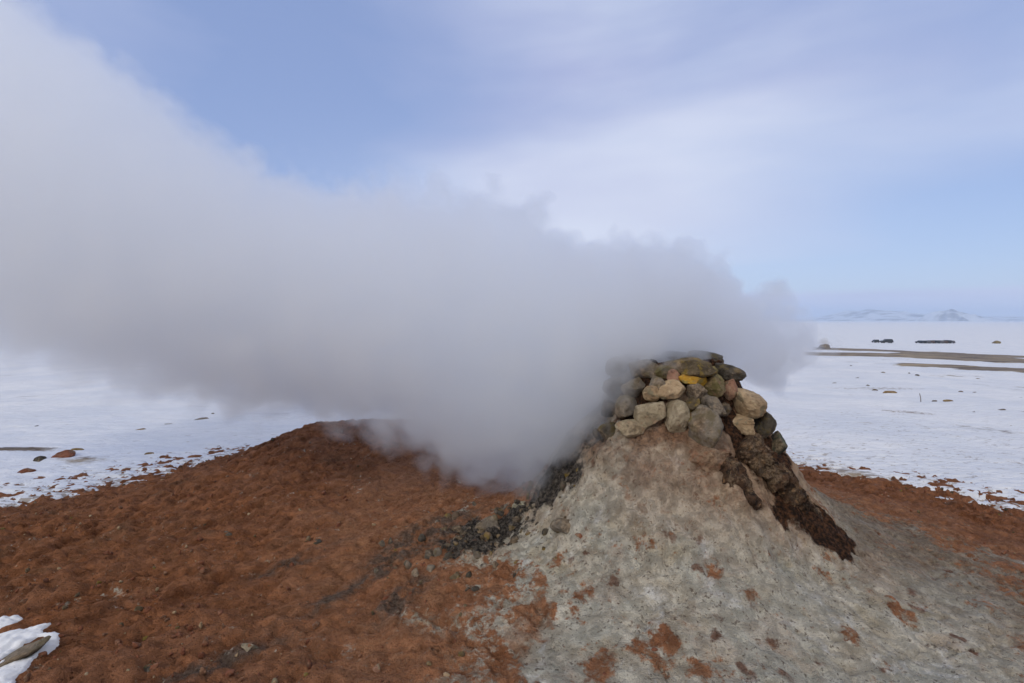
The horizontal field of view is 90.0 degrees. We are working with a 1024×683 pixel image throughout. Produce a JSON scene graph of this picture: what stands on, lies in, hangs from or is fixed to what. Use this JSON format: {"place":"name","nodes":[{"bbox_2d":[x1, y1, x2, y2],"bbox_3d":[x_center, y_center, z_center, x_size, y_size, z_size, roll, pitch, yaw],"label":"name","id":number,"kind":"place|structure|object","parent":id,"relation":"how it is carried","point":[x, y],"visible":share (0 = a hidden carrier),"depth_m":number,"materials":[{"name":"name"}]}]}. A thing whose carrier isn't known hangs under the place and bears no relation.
{"place":"outdoors","nodes":[
{"label":"outdoors","id":0,"kind":"place"},
{"bbox_2d":[0,321,1023,511],"bbox_3d":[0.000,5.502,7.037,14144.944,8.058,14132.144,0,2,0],"label":"snow field","id":1,"kind":"structure","parent":0,"point":[100,393],"depth_m":19.20,"materials":[{"name":"white snow"}]},
{"bbox_2d":[51,450,75,457],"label":"field stone","id":2,"kind":"object","parent":1,"relation":"on","point":[66,453],"visible":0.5,"depth_m":7.34,"materials":[{"name":"brown stone"}]},
{"bbox_2d":[817,344,830,348],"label":"hummock","id":3,"kind":"object","parent":1,"relation":"on","point":[824,346],"visible":0.47,"depth_m":125.33,"materials":[{"name":"brown stone"}]},
{"bbox_2d":[880,339,893,342],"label":"parked car","id":4,"kind":"object","parent":1,"relation":"on","point":[887,340],"visible":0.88,"depth_m":216.46,"materials":[{"name":"paint"}]},
{"bbox_2d":[0,418,1023,682],"bbox_3d":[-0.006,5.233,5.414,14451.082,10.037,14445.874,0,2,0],"label":"ground","id":5,"kind":"structure","parent":0,"point":[288,478],"depth_m":3.65,"materials":[{"name":"brown soil"}]},
{"bbox_2d":[0,615,22,628],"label":"snow patch","id":6,"kind":"object","parent":5,"relation":"on","point":[6,620],"visible":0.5,"depth_m":2.63,"materials":[{"name":"white snow"}]},
{"bbox_2d":[0,635,50,666],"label":"loose stone","id":7,"kind":"object","parent":5,"relation":"on","point":[27,650],"visible":0.82,"depth_m":2.36,"materials":[{"name":"beige stone"}]},
{"bbox_2d":[17,468,35,473],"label":"field stone","id":8,"kind":"object","parent":5,"relation":"on","point":[25,470],"visible":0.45,"depth_m":6.56,"materials":[{"name":"brown stone"}]},
{"bbox_2d":[0,623,59,682],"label":"snow patch","id":9,"kind":"object","parent":5,"relation":"on","point":[11,641],"visible":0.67,"depth_m":2.44,"materials":[{"name":"white snow"}]},
{"bbox_2d":[33,456,46,461],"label":"field stone","id":10,"kind":"object","parent":5,"relation":"on","point":[38,458],"visible":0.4,"depth_m":7.14,"materials":[{"name":"grey stone"}]},
{"bbox_2d":[143,664,152,671],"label":"loose stone","id":11,"kind":"object","parent":5,"relation":"on","point":[145,668],"visible":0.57,"depth_m":2.30,"materials":[{"name":"grey stone"}]},
{"bbox_2d":[241,643,258,651],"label":"loose stone","id":12,"kind":"object","parent":5,"relation":"on","point":[245,647],"visible":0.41,"depth_m":2.44,"materials":[{"name":"beige stone"}]},
{"bbox_2d":[313,539,321,544],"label":"loose stone","id":13,"kind":"object","parent":5,"relation":"on","point":[318,541],"visible":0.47,"depth_m":3.69,"materials":[{"name":"grey stone"}]},
{"bbox_2d":[373,663,380,672],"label":"loose stone","id":14,"kind":"object","parent":5,"relation":"on","point":[376,669],"visible":0.95,"depth_m":2.34,"materials":[{"name":"beige stone"}]},
{"bbox_2d":[474,516,498,529],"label":"loose stone","id":15,"kind":"object","parent":5,"relation":"on","point":[485,523],"visible":0.54,"depth_m":3.71,"materials":[{"name":"grey stone"}]},
{"bbox_2d":[3,456,1007,512],"bbox_3d":[0.216,1.655,6.281,15.193,0.250,5.594,0,2,0],"label":"edge grit","id":16,"kind":"object","parent":5,"relation":"on","point":[942,488],"visible":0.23,"depth_m":5.76,"materials":[{"name":"brown stone"}]},
{"bbox_2d":[1,420,1023,682],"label":"soil crumbs","id":17,"kind":"object","parent":5,"relation":"on","point":[205,642],"visible":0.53,"depth_m":2.77,"materials":[{"name":"soil"}]},
{"bbox_2d":[359,354,1023,682],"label":"vent mound","id":18,"kind":"object","parent":5,"relation":"on","point":[689,546],"visible":0.91,"depth_m":2.85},
{"bbox_2d":[374,423,610,597],"bbox_3d":[-0.148,1.023,3.532,1.598,0.922,1.371,-1,3,-31],"label":"dark rubble","id":19,"kind":"object","parent":18,"relation":"on","point":[437,551],"visible":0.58,"depth_m":3.52,"materials":[{"name":"stone"}]},
{"bbox_2d":[511,501,525,507],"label":"loose stone","id":20,"kind":"object","parent":19,"relation":"on","point":[514,505],"visible":0.38,"depth_m":3.84,"materials":[{"name":"grey stone"}]},
{"bbox_2d":[550,518,570,533],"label":"loose stone","id":21,"kind":"object","parent":18,"relation":"on","point":[559,525],"visible":0.68,"depth_m":3.19,"materials":[{"name":"beige stone"}]},
{"bbox_2d":[597,422,615,439],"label":"chimney stone","id":22,"kind":"object","parent":18,"relation":"on","point":[606,431],"visible":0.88,"depth_m":3.44,"materials":[{"name":"grey stone"}]},
{"bbox_2d":[601,399,614,416],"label":"chimney stone","id":23,"kind":"object","parent":18,"relation":"on","point":[608,408],"visible":0.78,"depth_m":3.60,"materials":[{"name":"grey stone"}]},
{"bbox_2d":[602,376,624,398],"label":"chimney stone","id":24,"kind":"object","parent":18,"relation":"on","point":[611,386],"visible":0.77,"depth_m":3.65,"materials":[{"name":"grey stone"}]},
{"bbox_2d":[605,356,629,376],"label":"chimney stone","id":25,"kind":"object","parent":18,"relation":"on","point":[616,366],"visible":0.73,"depth_m":3.73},
{"bbox_2d":[615,394,636,418],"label":"chimney stone","id":26,"kind":"object","parent":18,"relation":"on","point":[626,404],"visible":0.85,"depth_m":3.39,"materials":[{"name":"grey stone"}]},
{"bbox_2d":[620,377,644,396],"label":"chimney stone","id":27,"kind":"object","parent":26,"relation":"on","point":[633,387],"visible":0.91,"depth_m":3.44,"materials":[{"name":"grey stone"}]},
{"bbox_2d":[615,419,644,437],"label":"chimney stone","id":28,"kind":"object","parent":18,"relation":"on","point":[629,428],"visible":0.95,"depth_m":3.29,"materials":[{"name":"beige stone"}]},
{"bbox_2d":[628,359,658,378],"bbox_3d":[0.935,0.194,3.545,0.242,0.145,0.251,5,2,0],"label":"chimney stone","id":29,"kind":"object","parent":18,"relation":"on","point":[644,368],"visible":0.81,"depth_m":3.47,"materials":[{"name":"grey stone"}]},
{"bbox_2d":[635,353,659,361],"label":"chimney stone","id":30,"kind":"object","parent":18,"relation":"on","point":[647,356],"visible":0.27,"depth_m":4.06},
{"bbox_2d":[633,401,665,428],"bbox_3d":[0.899,0.482,3.342,0.184,0.192,0.230,0,2,-3],"label":"chimney stone","id":31,"kind":"object","parent":18,"relation":"on","point":[646,415],"visible":0.95,"depth_m":3.28,"materials":[{"name":"beige stone"}]},
{"bbox_2d":[642,386,659,401],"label":"chimney stone","id":32,"kind":"object","parent":31,"relation":"on","point":[650,393],"visible":0.91,"depth_m":3.33,"materials":[{"name":"beige stone"}]},
{"bbox_2d":[649,376,665,387],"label":"chimney stone","id":33,"kind":"object","parent":18,"relation":"on","point":[658,382],"visible":0.53,"depth_m":3.36,"materials":[{"name":"grey stone"}]},
{"bbox_2d":[654,364,675,378],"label":"chimney stone","id":34,"kind":"object","parent":18,"relation":"on","point":[661,371],"visible":0.71,"depth_m":3.39,"materials":[{"name":"brown stone"}]},
{"bbox_2d":[658,379,685,399],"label":"chimney stone","id":35,"kind":"object","parent":18,"relation":"on","point":[672,389],"visible":0.95,"depth_m":3.27,"materials":[{"name":"beige stone"}]},
{"bbox_2d":[666,369,679,380],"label":"chimney stone","id":36,"kind":"object","parent":35,"relation":"on","point":[674,374],"visible":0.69,"depth_m":3.35,"materials":[{"name":"pink stone"}]},
{"bbox_2d":[661,351,687,359],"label":"chimney stone","id":37,"kind":"object","parent":18,"relation":"on","point":[672,355],"visible":0.34,"depth_m":4.08,"materials":[{"name":"grey stone"}]},
{"bbox_2d":[663,399,689,432],"bbox_3d":[1.050,0.476,3.266,0.158,0.219,0.240,-8,2,0],"label":"chimney stone","id":38,"kind":"object","parent":18,"relation":"on","point":[676,418],"visible":0.94,"depth_m":3.20,"materials":[{"name":"beige stone"}]},
{"bbox_2d":[678,374,706,385],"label":"chimney stone","id":39,"kind":"object","parent":18,"relation":"on","point":[686,379],"visible":0.66,"depth_m":3.29,"materials":[{"name":"yellow stone"}]},
{"bbox_2d":[664,357,716,377],"bbox_3d":[1.202,0.173,3.419,0.266,0.131,0.324,-2,3,-36],"label":"chimney stone","id":40,"kind":"object","parent":39,"relation":"on","point":[693,366],"visible":0.85,"depth_m":3.32,"materials":[{"name":"brown stone"}]},
{"bbox_2d":[684,397,700,411],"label":"chimney stone","id":41,"kind":"object","parent":18,"relation":"on","point":[692,403],"visible":0.56,"depth_m":3.22,"materials":[{"name":"stone"}]},
{"bbox_2d":[686,383,707,398],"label":"chimney stone","id":42,"kind":"object","parent":18,"relation":"on","point":[697,390],"visible":0.74,"depth_m":3.24,"materials":[{"name":"grey stone"}]},
{"bbox_2d":[687,350,723,362],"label":"chimney stone","id":43,"kind":"object","parent":18,"relation":"on","point":[699,354],"visible":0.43,"depth_m":3.95,"materials":[{"name":"grey stone"}]},
{"bbox_2d":[688,404,723,447],"bbox_3d":[1.170,0.546,3.181,0.171,0.305,0.336,18,2,-1],"label":"chimney stone","id":44,"kind":"object","parent":18,"relation":"on","point":[705,425],"visible":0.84,"depth_m":3.10,"materials":[{"name":"grey stone"}]},
{"bbox_2d":[700,395,726,416],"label":"chimney stone","id":45,"kind":"object","parent":44,"relation":"on","point":[713,403],"visible":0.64,"depth_m":3.19,"materials":[{"name":"grey stone"}]},
{"bbox_2d":[704,355,717,360],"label":"chimney stone","id":46,"kind":"object","parent":18,"relation":"on","point":[709,357],"visible":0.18,"depth_m":3.86,"materials":[{"name":"grey stone"}]},
{"bbox_2d":[703,374,725,397],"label":"chimney stone","id":47,"kind":"object","parent":18,"relation":"on","point":[714,385],"visible":0.72,"depth_m":3.32,"materials":[{"name":"stone"}]},
{"bbox_2d":[722,402,731,416],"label":"chimney stone","id":48,"kind":"object","parent":18,"relation":"on","point":[727,407],"visible":0.51,"depth_m":3.30,"materials":[{"name":"stone"}]},
{"bbox_2d":[723,379,737,400],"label":"chimney stone","id":49,"kind":"object","parent":18,"relation":"on","point":[730,393],"visible":0.73,"depth_m":3.38,"materials":[{"name":"stone"}]},
{"bbox_2d":[715,363,746,381],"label":"chimney stone","id":50,"kind":"object","parent":18,"relation":"on","point":[727,372],"visible":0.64,"depth_m":3.43,"materials":[{"name":"grey stone"}]},
{"bbox_2d":[733,413,755,435],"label":"chimney stone","id":51,"kind":"object","parent":18,"relation":"on","point":[744,425],"visible":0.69,"depth_m":3.27,"materials":[{"name":"beige stone"}]},
{"bbox_2d":[732,388,766,418],"bbox_3d":[1.573,0.412,3.429,0.254,0.210,0.256,2,3,44],"label":"chimney stone","id":52,"kind":"object","parent":18,"relation":"on","point":[750,404],"visible":0.68,"depth_m":3.34,"materials":[{"name":"beige stone"}]},
{"bbox_2d":[753,411,776,438],"bbox_3d":[1.681,0.542,3.468,0.138,0.223,0.223,-1,3,-31],"label":"chimney stone","id":53,"kind":"object","parent":18,"relation":"on","point":[765,425],"visible":0.46,"depth_m":3.38,"materials":[{"name":"grey stone"}]},
{"bbox_2d":[771,431,787,454],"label":"chimney stone","id":54,"kind":"object","parent":18,"relation":"on","point":[779,445],"visible":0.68,"depth_m":3.39,"materials":[{"name":"grey stone"}]},
{"bbox_2d":[0,309,1023,320],"bbox_3d":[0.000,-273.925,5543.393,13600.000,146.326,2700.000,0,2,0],"label":"hills","id":55,"kind":"structure","parent":0,"point":[875,315],"depth_m":5131.87,"materials":[{"name":"white snow"}]},
{"bbox_2d":[0,0,1023,319],"label":"sky","id":56,"kind":"structure","parent":0,"point":[361,159],"materials":[{"name":"blue"}]},
{"bbox_2d":[915,309,991,320],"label":"rocky hill","id":57,"kind":"structure","parent":0,"point":[951,315],"depth_m":4180.46,"materials":[{"name":"white snow"}]}
]}

